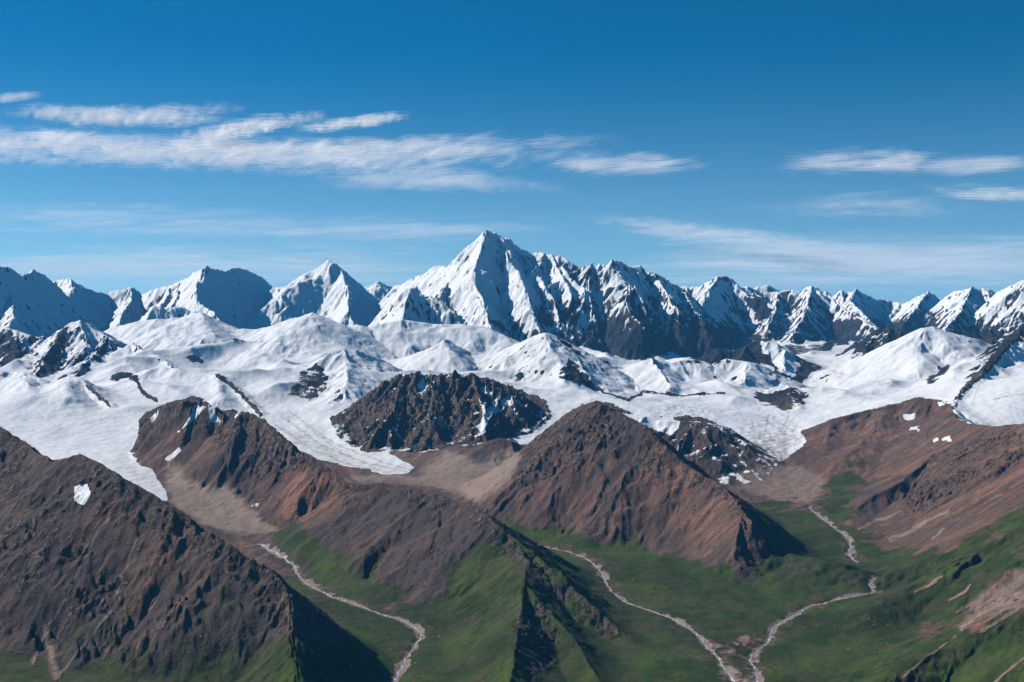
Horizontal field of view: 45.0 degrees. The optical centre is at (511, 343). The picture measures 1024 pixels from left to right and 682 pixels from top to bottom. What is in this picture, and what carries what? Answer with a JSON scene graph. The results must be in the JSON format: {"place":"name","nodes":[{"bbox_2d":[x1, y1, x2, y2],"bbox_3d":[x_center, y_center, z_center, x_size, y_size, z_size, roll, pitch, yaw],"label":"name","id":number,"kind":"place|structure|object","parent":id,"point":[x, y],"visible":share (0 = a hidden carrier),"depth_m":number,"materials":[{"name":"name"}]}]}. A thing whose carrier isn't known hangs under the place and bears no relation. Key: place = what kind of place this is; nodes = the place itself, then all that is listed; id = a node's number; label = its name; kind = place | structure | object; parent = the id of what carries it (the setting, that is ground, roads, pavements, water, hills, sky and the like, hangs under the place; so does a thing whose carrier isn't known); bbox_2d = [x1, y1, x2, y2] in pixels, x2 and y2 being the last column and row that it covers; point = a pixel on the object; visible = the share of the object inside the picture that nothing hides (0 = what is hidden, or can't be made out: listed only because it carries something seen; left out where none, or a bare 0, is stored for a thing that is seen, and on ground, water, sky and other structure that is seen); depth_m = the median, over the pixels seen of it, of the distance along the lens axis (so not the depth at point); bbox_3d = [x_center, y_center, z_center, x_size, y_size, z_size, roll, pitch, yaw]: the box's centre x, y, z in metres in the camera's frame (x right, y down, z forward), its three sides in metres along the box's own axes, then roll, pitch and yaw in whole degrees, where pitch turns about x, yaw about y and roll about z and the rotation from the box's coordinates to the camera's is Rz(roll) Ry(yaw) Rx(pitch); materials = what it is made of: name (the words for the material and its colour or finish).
{"place":"outdoors","nodes":[
{"label":"outdoors","id":0,"kind":"place"},
{"bbox_2d":[0,266,96,338],"bbox_3d":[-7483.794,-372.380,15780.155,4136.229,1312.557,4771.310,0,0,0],"label":"snow mountain","id":1,"kind":"structure","parent":0,"point":[35,303],"depth_m":15736.94,"materials":[{"name":"white snow"}]},
{"bbox_2d":[0,371,116,407],"bbox_3d":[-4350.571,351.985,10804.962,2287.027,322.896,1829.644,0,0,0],"label":"snow hill","id":2,"kind":"structure","parent":0,"point":[71,391],"depth_m":10419.76,"materials":[{"name":"white snow"}]},
{"bbox_2d":[0,320,127,379],"bbox_3d":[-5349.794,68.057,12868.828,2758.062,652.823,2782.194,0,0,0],"label":"rocky hill","id":3,"kind":"structure","parent":0,"point":[79,348],"depth_m":12870.63,"materials":[{"name":"white snow"}]},
{"bbox_2d":[53,278,113,331],"bbox_3d":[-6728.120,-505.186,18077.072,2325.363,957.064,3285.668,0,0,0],"label":"snow mountain","id":4,"kind":"structure","parent":0,"point":[96,308],"depth_m":18033.03,"materials":[{"name":"white snow"}]},
{"bbox_2d":[55,108,179,121],"bbox_3d":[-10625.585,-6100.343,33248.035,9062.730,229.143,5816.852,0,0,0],"label":"cloud","id":5,"kind":"structure","parent":0,"point":[111,114],"depth_m":32887.52,"materials":[{"name":"white"}]},
{"bbox_2d":[109,372,132,381],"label":"rocky ridge","id":6,"kind":"structure","parent":0,"point":[118,377],"depth_m":11403.00,"materials":[{"name":"grey stone"}]},
{"bbox_2d":[0,380,268,500],"bbox_3d":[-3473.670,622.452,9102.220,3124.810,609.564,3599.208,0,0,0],"label":"glacier","id":7,"kind":"object","parent":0,"point":[105,435],"visible":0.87,"depth_m":9546.48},
{"bbox_2d":[106,343,176,367],"bbox_3d":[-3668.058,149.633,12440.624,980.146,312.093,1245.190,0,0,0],"label":"snow hill","id":8,"kind":"structure","parent":0,"point":[129,349],"depth_m":12546.91,"materials":[{"name":"white snow"}]},
{"bbox_2d":[105,265,272,330],"bbox_3d":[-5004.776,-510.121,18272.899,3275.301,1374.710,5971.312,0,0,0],"label":"snow mountain","id":9,"kind":"structure","parent":0,"point":[234,296],"depth_m":17936.21,"materials":[{"name":"white snow"}]},
{"bbox_2d":[119,367,263,412],"bbox_3d":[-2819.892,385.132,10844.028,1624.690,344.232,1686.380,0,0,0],"label":"snow hill","id":10,"kind":"structure","parent":0,"point":[219,391],"depth_m":10794.40,"materials":[{"name":"white snow"}]},
{"bbox_2d":[0,426,388,681],"bbox_3d":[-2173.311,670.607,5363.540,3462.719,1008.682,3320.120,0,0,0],"label":"rocky hill","id":11,"kind":"structure","parent":0,"point":[100,564],"depth_m":4561.31,"materials":[{"name":"brown stone"}]},
{"bbox_2d":[194,120,283,140],"bbox_3d":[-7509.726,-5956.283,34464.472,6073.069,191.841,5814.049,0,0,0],"label":"cloud","id":12,"kind":"structure","parent":0,"point":[224,131],"depth_m":33993.11,"materials":[{"name":"white"}]},
{"bbox_2d":[130,399,354,529],"bbox_3d":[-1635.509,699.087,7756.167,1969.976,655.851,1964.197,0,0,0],"label":"brown mountain","id":13,"kind":"structure","parent":0,"point":[263,471],"depth_m":7631.04,"materials":[{"name":"brown stone"}]},
{"bbox_2d":[0,131,484,167],"bbox_3d":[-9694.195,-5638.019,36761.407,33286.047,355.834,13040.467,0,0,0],"label":"cloud","id":14,"kind":"structure","parent":0,"point":[232,149],"depth_m":35943.19,"materials":[{"name":"white"}]},
{"bbox_2d":[104,312,397,369],"bbox_3d":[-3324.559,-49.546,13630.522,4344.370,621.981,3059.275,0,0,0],"label":"snow hill","id":15,"kind":"structure","parent":0,"point":[306,335],"depth_m":13081.37,"materials":[{"name":"white snow"}]},
{"bbox_2d":[247,260,379,328],"bbox_3d":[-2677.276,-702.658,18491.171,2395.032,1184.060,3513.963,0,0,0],"label":"snow mountain","id":16,"kind":"structure","parent":0,"point":[332,291],"depth_m":18115.68,"materials":[{"name":"white snow"}]},
{"bbox_2d":[257,544,421,681],"bbox_3d":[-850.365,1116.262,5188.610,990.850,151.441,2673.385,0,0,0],"label":"river","id":17,"kind":"structure","parent":0,"point":[412,650],"depth_m":5342.44,"materials":[{"name":"liquid"}]},
{"bbox_2d":[269,381,414,473],"bbox_3d":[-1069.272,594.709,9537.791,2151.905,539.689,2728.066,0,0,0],"label":"glacier","id":18,"kind":"object","parent":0,"point":[303,424],"visible":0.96,"depth_m":9392.20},
{"bbox_2d":[297,349,403,407],"bbox_3d":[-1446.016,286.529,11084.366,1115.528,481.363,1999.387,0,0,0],"label":"snow hill","id":19,"kind":"structure","parent":0,"point":[346,377],"depth_m":11049.60,"materials":[{"name":"white snow"}]},
{"bbox_2d":[311,114,393,131],"bbox_3d":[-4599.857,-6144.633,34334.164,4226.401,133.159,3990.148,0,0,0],"label":"cloud","id":20,"kind":"structure","parent":0,"point":[341,123],"depth_m":34298.44,"materials":[{"name":"white"}]},
{"bbox_2d":[364,281,393,300],"bbox_3d":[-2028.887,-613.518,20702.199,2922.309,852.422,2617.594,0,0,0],"label":"snow mountain","id":21,"kind":"structure","parent":0,"point":[379,290],"depth_m":20180.75,"materials":[{"name":"white snow"}]},
{"bbox_2d":[368,285,462,326],"bbox_3d":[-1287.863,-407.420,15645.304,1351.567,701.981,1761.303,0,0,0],"label":"snow mountain","id":22,"kind":"structure","parent":0,"point":[413,304],"depth_m":15637.37,"materials":[{"name":"white snow"}]},
{"bbox_2d":[349,320,518,357],"bbox_3d":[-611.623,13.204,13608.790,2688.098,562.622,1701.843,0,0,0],"label":"snow hill","id":23,"kind":"structure","parent":0,"point":[401,338],"depth_m":13397.03,"materials":[{"name":"white snow"}]},
{"bbox_2d":[330,370,549,451],"bbox_3d":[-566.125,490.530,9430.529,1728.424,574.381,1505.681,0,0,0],"label":"rocky mountain","id":24,"kind":"structure","parent":0,"point":[417,411],"depth_m":9307.15,"materials":[{"name":"stone"}]},
{"bbox_2d":[386,339,497,372],"bbox_3d":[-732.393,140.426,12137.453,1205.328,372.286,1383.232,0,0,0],"label":"snow hill","id":25,"kind":"structure","parent":0,"point":[447,355],"depth_m":11886.32,"materials":[{"name":"white snow"}]},
{"bbox_2d":[253,483,633,681],"bbox_3d":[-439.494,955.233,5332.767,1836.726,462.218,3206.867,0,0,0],"label":"rocky hill","id":26,"kind":"structure","parent":0,"point":[478,579],"depth_m":5450.85,"materials":[{"name":"green plant"}]},
{"bbox_2d":[0,532,910,681],"bbox_3d":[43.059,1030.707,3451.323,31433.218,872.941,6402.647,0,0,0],"label":"valley floor","id":27,"kind":"structure","parent":0,"point":[659,648],"depth_m":4984.31,"materials":[{"name":"green plant"}]},
{"bbox_2d":[438,438,523,475],"bbox_3d":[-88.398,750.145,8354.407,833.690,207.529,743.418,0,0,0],"label":"rocky hill","id":28,"kind":"structure","parent":0,"point":[484,458],"depth_m":8301.62,"materials":[{"name":"brown stone"}]},
{"bbox_2d":[376,230,589,346],"bbox_3d":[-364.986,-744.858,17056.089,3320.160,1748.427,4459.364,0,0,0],"label":"snow mountain","id":29,"kind":"structure","parent":0,"point":[492,281],"depth_m":16315.86,"materials":[{"name":"white snow"}]},
{"bbox_2d":[0,337,1023,396],"bbox_3d":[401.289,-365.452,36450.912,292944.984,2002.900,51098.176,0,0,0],"label":"snowfield","id":30,"kind":"structure","parent":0,"point":[204,358],"depth_m":11993.26,"materials":[{"name":"white snow"}]},
{"bbox_2d":[0,0,1023,302],"label":"sky","id":31,"kind":"structure","parent":0,"point":[750,101],"materials":[{"name":"blue"}]},
{"bbox_2d":[53,378,975,539],"bbox_3d":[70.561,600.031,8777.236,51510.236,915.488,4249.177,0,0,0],"label":"moraine","id":32,"kind":"structure","parent":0,"point":[789,492],"depth_m":7827.10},
{"bbox_2d":[478,333,638,395],"bbox_3d":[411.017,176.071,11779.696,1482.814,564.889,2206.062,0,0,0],"label":"snow hill","id":33,"kind":"structure","parent":0,"point":[546,360],"depth_m":11409.81,"materials":[{"name":"white snow"}]},
{"bbox_2d":[580,161,675,168],"bbox_3d":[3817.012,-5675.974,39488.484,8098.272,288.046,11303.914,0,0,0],"label":"cloud","id":34,"kind":"structure","parent":0,"point":[663,162],"depth_m":39660.48,"materials":[{"name":"white"}]},
{"bbox_2d":[456,401,814,582],"bbox_3d":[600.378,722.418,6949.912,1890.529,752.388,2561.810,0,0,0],"label":"brown mountain","id":35,"kind":"structure","parent":0,"point":[596,472],"depth_m":6732.23,"materials":[{"name":"brown stone"}]},
{"bbox_2d":[538,259,737,359],"bbox_3d":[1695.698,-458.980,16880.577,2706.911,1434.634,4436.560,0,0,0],"label":"snow mountain","id":36,"kind":"structure","parent":0,"point":[636,312],"depth_m":15811.14,"materials":[{"name":"white snow"}]},
{"bbox_2d":[546,547,734,681],"bbox_3d":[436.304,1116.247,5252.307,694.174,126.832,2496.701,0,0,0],"label":"river","id":37,"kind":"structure","parent":0,"point":[732,679],"depth_m":5112.76,"materials":[{"name":"liquid"}]},
{"bbox_2d":[613,356,713,396],"bbox_3d":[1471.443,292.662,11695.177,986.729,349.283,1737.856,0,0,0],"label":"snow hill","id":38,"kind":"structure","parent":0,"point":[654,375],"depth_m":11730.51,"materials":[{"name":"white snow"}]},
{"bbox_2d":[647,226,762,241],"bbox_3d":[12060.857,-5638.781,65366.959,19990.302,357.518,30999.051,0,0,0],"label":"cloud","id":39,"kind":"structure","parent":0,"point":[743,240],"depth_m":63086.25,"materials":[{"name":"white"}]},
{"bbox_2d":[638,416,778,483],"bbox_3d":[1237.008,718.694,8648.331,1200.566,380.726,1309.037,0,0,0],"label":"rocky hill","id":40,"kind":"structure","parent":0,"point":[720,454],"depth_m":8512.43,"materials":[{"name":"grey stone"}]},
{"bbox_2d":[642,385,802,405],"bbox_3d":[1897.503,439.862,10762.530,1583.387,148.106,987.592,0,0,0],"label":"rocky ridge","id":41,"kind":"structure","parent":0,"point":[790,392],"depth_m":10853.90,"materials":[{"name":"white snow"}]},
{"bbox_2d":[694,338,822,383],"bbox_3d":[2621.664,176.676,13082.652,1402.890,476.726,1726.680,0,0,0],"label":"rocky hill","id":42,"kind":"structure","parent":0,"point":[782,361],"depth_m":13232.43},
{"bbox_2d":[713,359,813,388],"bbox_3d":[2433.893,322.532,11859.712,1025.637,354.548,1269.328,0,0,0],"label":"snow hill","id":43,"kind":"structure","parent":0,"point":[746,374],"depth_m":11798.89,"materials":[{"name":"white snow"}]},
{"bbox_2d":[755,285,779,292],"bbox_3d":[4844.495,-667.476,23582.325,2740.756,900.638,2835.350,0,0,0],"label":"snow mountain","id":44,"kind":"structure","parent":0,"point":[766,288],"depth_m":23401.81,"materials":[{"name":"white snow"}]},
{"bbox_2d":[513,365,1023,460],"bbox_3d":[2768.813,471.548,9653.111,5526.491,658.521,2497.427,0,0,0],"label":"glacier","id":45,"kind":"object","parent":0,"point":[750,417],"visible":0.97,"depth_m":9916.59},
{"bbox_2d":[680,275,877,345],"bbox_3d":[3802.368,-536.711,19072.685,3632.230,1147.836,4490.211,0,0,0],"label":"snow mountain","id":46,"kind":"structure","parent":0,"point":[733,309],"depth_m":18839.41,"materials":[{"name":"white snow"}]},
{"bbox_2d":[749,508,876,681],"bbox_3d":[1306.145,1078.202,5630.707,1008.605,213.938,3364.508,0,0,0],"label":"river","id":47,"kind":"structure","parent":0,"point":[751,658],"depth_m":5292.03,"materials":[{"name":"liquid"}]},
{"bbox_2d":[752,553,878,596],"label":"grassy hill","id":48,"kind":"structure","parent":0,"point":[803,573],"depth_m":5669.66,"materials":[{"name":"green plant"}]},
{"bbox_2d":[708,247,1023,279],"bbox_3d":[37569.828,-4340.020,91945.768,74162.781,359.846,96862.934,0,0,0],"label":"cloud","id":49,"kind":"structure","parent":0,"point":[869,263],"depth_m":67007.75,"materials":[{"name":"white"}]},
{"bbox_2d":[826,155,912,168],"bbox_3d":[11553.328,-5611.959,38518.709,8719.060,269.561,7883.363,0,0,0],"label":"cloud","id":50,"kind":"structure","parent":0,"point":[886,164],"depth_m":38640.09,"materials":[{"name":"white"}]},
{"bbox_2d":[833,324,909,358],"bbox_3d":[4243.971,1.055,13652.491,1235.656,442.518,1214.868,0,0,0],"label":"rocky hill","id":51,"kind":"structure","parent":0,"point":[875,339],"depth_m":13561.04,"materials":[{"name":"grey stone"}]},
{"bbox_2d":[832,288,941,332],"bbox_3d":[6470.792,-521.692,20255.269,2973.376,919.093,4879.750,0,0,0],"label":"snow mountain","id":52,"kind":"structure","parent":0,"point":[909,316],"depth_m":20989.83,"materials":[{"name":"white snow"}]},
{"bbox_2d":[801,398,991,473],"bbox_3d":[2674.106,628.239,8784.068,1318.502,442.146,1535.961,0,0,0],"label":"brown hill","id":53,"kind":"structure","parent":0,"point":[862,432],"depth_m":8911.68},
{"bbox_2d":[820,326,991,387],"bbox_3d":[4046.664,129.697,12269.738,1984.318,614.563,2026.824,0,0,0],"label":"snow hill","id":54,"kind":"structure","parent":0,"point":[920,353],"depth_m":12156.34,"materials":[{"name":"white snow"}]},
{"bbox_2d":[831,506,1023,681],"bbox_3d":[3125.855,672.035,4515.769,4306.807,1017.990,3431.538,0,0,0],"label":"grassy hill","id":55,"kind":"structure","parent":0,"point":[943,590],"depth_m":4912.84,"materials":[{"name":"green plant"}]},
{"bbox_2d":[844,413,1023,555],"bbox_3d":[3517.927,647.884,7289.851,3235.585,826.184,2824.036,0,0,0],"label":"brown mountain","id":56,"kind":"structure","parent":0,"point":[951,474],"depth_m":7046.73,"materials":[{"name":"brown stone"}]},
{"bbox_2d":[923,286,994,334],"bbox_3d":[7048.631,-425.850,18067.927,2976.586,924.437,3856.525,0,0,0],"label":"snow mountain","id":57,"kind":"structure","parent":0,"point":[954,312],"depth_m":18504.36,"materials":[{"name":"white snow"}]},
{"bbox_2d":[949,326,1023,408],"bbox_3d":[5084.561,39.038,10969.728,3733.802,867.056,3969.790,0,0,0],"label":"rocky ridge","id":58,"kind":"structure","parent":0,"point":[1001,358],"depth_m":11034.98,"materials":[{"name":"white snow"}]},
{"bbox_2d":[954,323,1023,344],"bbox_3d":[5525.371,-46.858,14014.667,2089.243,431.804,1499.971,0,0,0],"label":"rocky hill","id":59,"kind":"structure","parent":0,"point":[990,337],"depth_m":14057.25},
{"bbox_2d":[965,193,1021,197],"bbox_3d":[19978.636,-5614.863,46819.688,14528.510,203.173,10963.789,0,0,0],"label":"cloud","id":60,"kind":"structure","parent":0,"point":[992,195],"depth_m":46460.61,"materials":[{"name":"white"}]},
{"bbox_2d":[984,160,1008,167],"bbox_3d":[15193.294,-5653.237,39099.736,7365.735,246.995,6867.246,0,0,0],"label":"cloud","id":61,"kind":"structure","parent":0,"point":[997,164],"depth_m":39129.34,"materials":[{"name":"white"}]},
{"bbox_2d":[972,280,1023,333],"bbox_3d":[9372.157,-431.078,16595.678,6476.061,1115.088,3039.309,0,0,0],"label":"snow mountain","id":62,"kind":"structure","parent":0,"point":[1002,308],"depth_m":17116.66,"materials":[{"name":"white snow"}]}
]}

